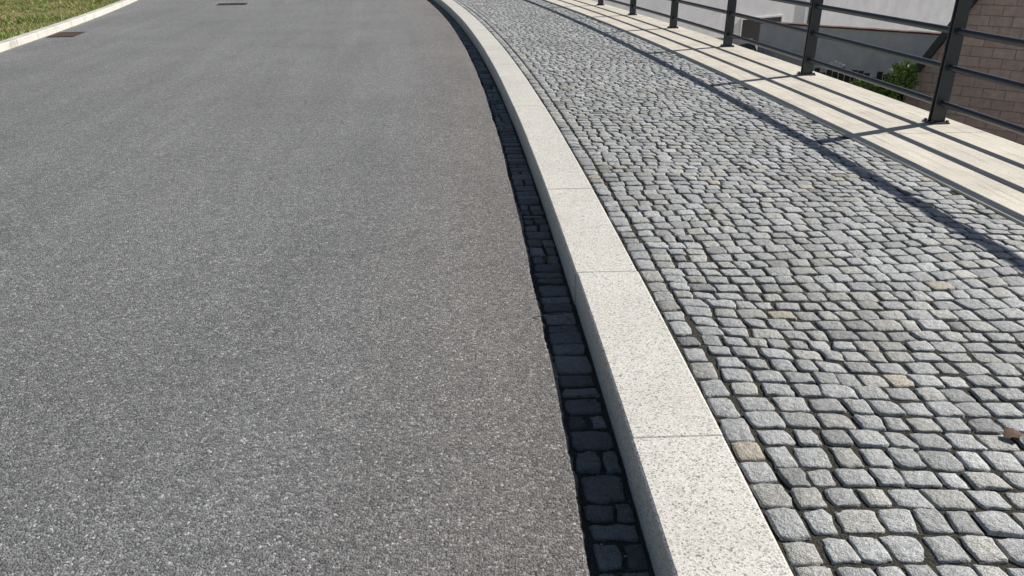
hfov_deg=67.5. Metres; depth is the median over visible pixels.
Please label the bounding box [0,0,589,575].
asphalt road
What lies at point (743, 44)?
car
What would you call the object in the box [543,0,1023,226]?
concrete coping
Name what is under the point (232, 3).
drain grate
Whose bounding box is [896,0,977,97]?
roof
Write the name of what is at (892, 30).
coping tile
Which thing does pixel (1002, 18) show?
gable front
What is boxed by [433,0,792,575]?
granite kerb
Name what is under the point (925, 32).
coping tile
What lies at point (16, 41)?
concrete kerb
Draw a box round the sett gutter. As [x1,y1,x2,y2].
[427,0,648,575]
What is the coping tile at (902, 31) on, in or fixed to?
on the masonry
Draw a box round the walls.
[592,0,954,49]
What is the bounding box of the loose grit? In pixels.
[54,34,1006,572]
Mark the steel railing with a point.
(956, 30)
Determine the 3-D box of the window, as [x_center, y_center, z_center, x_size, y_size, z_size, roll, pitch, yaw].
[10.479,-10.912,32.386,2.600,0.950,0.070,-17,29,-32]
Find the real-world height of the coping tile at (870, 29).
0.049 m
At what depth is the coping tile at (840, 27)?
21.46 m
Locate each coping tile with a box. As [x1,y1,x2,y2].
[835,26,847,28]
[865,28,878,30]
[886,29,897,31]
[897,30,910,32]
[908,30,920,33]
[919,31,931,34]
[930,32,940,34]
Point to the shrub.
(908, 70)
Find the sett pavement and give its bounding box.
[454,0,1023,575]
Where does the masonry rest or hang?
on the ground
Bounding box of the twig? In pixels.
[536,313,578,329]
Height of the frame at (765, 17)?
0.070 m
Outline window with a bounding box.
[741,17,780,40]
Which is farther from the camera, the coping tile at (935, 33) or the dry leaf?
the coping tile at (935, 33)
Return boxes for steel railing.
[597,0,1023,134]
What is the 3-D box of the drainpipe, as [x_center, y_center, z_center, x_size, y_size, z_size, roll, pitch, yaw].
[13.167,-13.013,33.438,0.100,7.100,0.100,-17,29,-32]
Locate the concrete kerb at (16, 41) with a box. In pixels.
[0,0,136,51]
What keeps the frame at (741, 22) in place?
attached to the walls
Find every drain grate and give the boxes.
[47,32,84,36]
[217,3,247,4]
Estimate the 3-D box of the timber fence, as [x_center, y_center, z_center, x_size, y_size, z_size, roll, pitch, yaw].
[7.209,-3.596,17.761,3.400,2.989,0.070,9,26,18]
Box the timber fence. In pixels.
[813,67,904,101]
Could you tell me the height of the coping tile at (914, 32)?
0.048 m
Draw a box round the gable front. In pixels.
[902,0,1023,144]
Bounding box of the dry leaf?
[1003,428,1023,437]
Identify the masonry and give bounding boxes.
[757,23,938,82]
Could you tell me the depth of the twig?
3.53 m
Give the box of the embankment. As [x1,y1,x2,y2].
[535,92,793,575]
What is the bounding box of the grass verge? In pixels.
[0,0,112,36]
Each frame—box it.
[739,20,742,35]
[741,15,782,19]
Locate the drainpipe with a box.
[807,0,811,23]
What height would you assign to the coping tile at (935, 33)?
0.040 m
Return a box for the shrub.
[848,60,921,101]
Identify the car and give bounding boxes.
[717,38,756,51]
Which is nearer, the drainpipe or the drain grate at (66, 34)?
the drain grate at (66, 34)
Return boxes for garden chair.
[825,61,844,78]
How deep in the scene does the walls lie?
33.65 m
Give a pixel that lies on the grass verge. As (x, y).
(39, 12)

